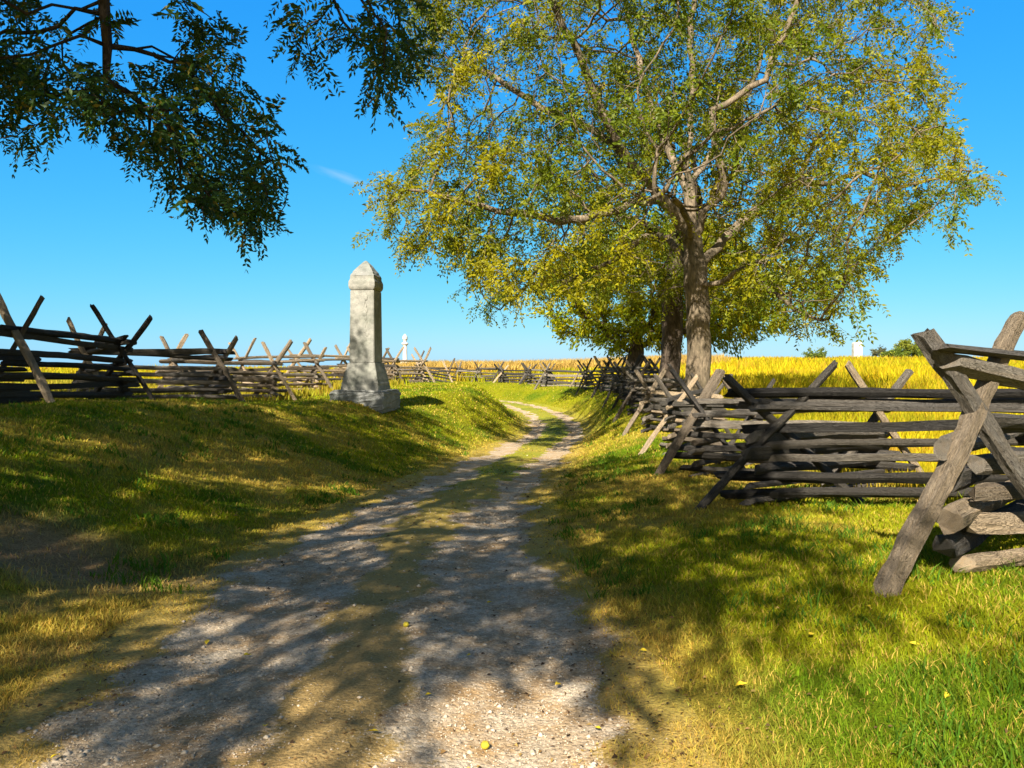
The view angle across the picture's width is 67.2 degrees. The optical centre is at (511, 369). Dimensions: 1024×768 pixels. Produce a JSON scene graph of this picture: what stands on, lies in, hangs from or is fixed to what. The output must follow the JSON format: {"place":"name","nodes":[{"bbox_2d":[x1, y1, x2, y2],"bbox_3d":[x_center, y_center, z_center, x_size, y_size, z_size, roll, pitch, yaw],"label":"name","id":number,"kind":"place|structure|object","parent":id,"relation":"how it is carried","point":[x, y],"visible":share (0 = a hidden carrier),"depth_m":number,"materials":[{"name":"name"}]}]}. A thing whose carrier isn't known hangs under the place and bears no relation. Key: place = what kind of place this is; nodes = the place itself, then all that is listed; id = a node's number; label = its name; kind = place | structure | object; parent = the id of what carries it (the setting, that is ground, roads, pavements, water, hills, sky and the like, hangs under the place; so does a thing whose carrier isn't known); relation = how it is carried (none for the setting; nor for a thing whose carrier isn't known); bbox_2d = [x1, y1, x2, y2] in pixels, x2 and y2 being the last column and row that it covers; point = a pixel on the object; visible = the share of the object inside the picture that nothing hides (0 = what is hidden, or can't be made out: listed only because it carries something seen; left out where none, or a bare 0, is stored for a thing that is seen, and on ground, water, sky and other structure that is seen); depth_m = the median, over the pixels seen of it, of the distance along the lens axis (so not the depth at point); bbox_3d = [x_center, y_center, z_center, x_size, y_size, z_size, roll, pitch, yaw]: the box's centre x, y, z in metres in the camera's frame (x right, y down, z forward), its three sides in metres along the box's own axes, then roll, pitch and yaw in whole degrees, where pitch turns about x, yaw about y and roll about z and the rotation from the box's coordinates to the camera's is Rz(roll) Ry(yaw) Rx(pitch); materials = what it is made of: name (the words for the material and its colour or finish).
{"place":"outdoors","nodes":[
{"label":"outdoors","id":0,"kind":"place"},
{"bbox_2d":[0,399,732,767],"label":"gravel road","id":1,"kind":"structure","parent":0,"point":[382,691],"depth_m":4.37,"materials":[{"name":"grey gravel"}]},
{"bbox_2d":[481,740,489,749],"bbox_3d":[-0.115,1.603,3.292,0.039,0.036,0.039,0,0,0],"label":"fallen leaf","id":2,"kind":"object","parent":1,"relation":"on","point":[485,745],"visible":1,"depth_m":3.28,"materials":[{"name":"yellow plant"}]},
{"bbox_2d":[0,421,1007,767],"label":"leaf litter","id":3,"kind":"object","parent":1,"relation":"on","point":[482,653],"visible":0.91,"depth_m":4.14,"materials":[{"name":"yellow plant"}]},
{"bbox_2d":[0,372,1023,767],"bbox_3d":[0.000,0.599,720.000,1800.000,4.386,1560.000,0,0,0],"label":"ground","id":4,"kind":"structure","parent":0,"point":[52,536],"depth_m":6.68,"materials":[{"name":"green plant"}]},
{"bbox_2d":[0,0,444,272],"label":"walnut tree","id":5,"kind":"object","parent":4,"relation":"on","point":[211,198],"visible":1,"depth_m":8.07,"materials":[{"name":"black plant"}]},
{"bbox_2d":[0,294,455,404],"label":"split rail fence","id":6,"kind":"object","parent":4,"relation":"on","point":[220,377],"visible":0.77,"depth_m":20.21,"materials":[{"name":"wood"}]},
{"bbox_2d":[329,261,400,412],"bbox_3d":[-4.549,-1.052,24.000,1.746,4.700,1.750,0,0,9],"label":"stone monument","id":7,"kind":"object","parent":4,"relation":"on","point":[365,381],"visible":0.94,"depth_m":23.60,"materials":[{"name":"stone"}]},
{"bbox_2d":[401,334,408,362],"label":"stone monument","id":8,"kind":"object","parent":4,"relation":"on","point":[404,338],"visible":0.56,"depth_m":87.79,"materials":[{"name":"white stone"}]},
{"bbox_2d":[387,361,588,389],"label":"split rail fence","id":9,"kind":"object","parent":4,"relation":"on","point":[548,379],"visible":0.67,"depth_m":61.98,"materials":[{"name":"wood"}]},
{"bbox_2d":[0,355,1023,504],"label":"field grass","id":10,"kind":"structure","parent":4,"relation":"on","point":[763,371],"depth_m":36.20,"materials":[{"name":"yellow plant"}]},
{"bbox_2d":[385,352,730,376],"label":"corn field","id":11,"kind":"structure","parent":4,"relation":"on","point":[558,365],"depth_m":77.87,"materials":[{"name":"yellow plant"}]},
{"bbox_2d":[523,49,774,403],"bbox_3d":[5.201,-5.184,29.467,8.685,13.833,9.031,0,0,44],"label":"shade tree","id":12,"kind":"object","parent":4,"relation":"on","point":[672,333],"visible":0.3,"depth_m":27.74,"materials":[{"name":"green plant"}]},
{"bbox_2d":[523,206,809,369],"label":"shade tree","id":13,"kind":"object","parent":4,"relation":"on","point":[633,328],"visible":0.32,"depth_m":40.93,"materials":[{"name":"green plant"}]},
{"bbox_2d":[349,0,1006,417],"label":"shade tree","id":14,"kind":"object","parent":4,"relation":"on","point":[923,144],"visible":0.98,"depth_m":20.52,"materials":[{"name":"green plant"}]},
{"bbox_2d":[735,681,745,685],"bbox_3d":[1.113,1.525,3.744,0.062,0.015,0.031,-16,13,10],"label":"fallen leaf","id":15,"kind":"object","parent":4,"relation":"on","point":[740,683],"visible":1,"depth_m":3.75,"materials":[{"name":"yellow plant"}]},
{"bbox_2d":[575,311,1023,597],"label":"split rail fence","id":16,"kind":"object","parent":4,"relation":"on","point":[783,449],"visible":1,"depth_m":9.26,"materials":[{"name":"wood"}]},
{"bbox_2d":[801,346,826,358],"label":"bush","id":17,"kind":"object","parent":4,"relation":"on","point":[820,354],"visible":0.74,"depth_m":117.49,"materials":[{"name":"green plant"}]},
{"bbox_2d":[852,342,861,356],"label":"stone monument","id":18,"kind":"object","parent":4,"relation":"on","point":[856,349],"visible":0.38,"depth_m":121.55,"materials":[{"name":"white stone"}]},
{"bbox_2d":[869,344,886,356],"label":"bush","id":19,"kind":"object","parent":4,"relation":"on","point":[874,352],"visible":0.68,"depth_m":125.71,"materials":[{"name":"green plant"}]},
{"bbox_2d":[878,346,907,357],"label":"bush","id":20,"kind":"object","parent":4,"relation":"on","point":[893,352],"visible":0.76,"depth_m":123.33,"materials":[{"name":"green plant"}]},
{"bbox_2d":[893,337,922,356],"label":"bush","id":21,"kind":"object","parent":4,"relation":"on","point":[913,350],"visible":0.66,"depth_m":125.35,"materials":[{"name":"green plant"}]},
{"bbox_2d":[0,0,1023,367],"label":"sky","id":22,"kind":"structure","parent":0,"point":[75,234],"materials":[{"name":"blue"}]}
]}

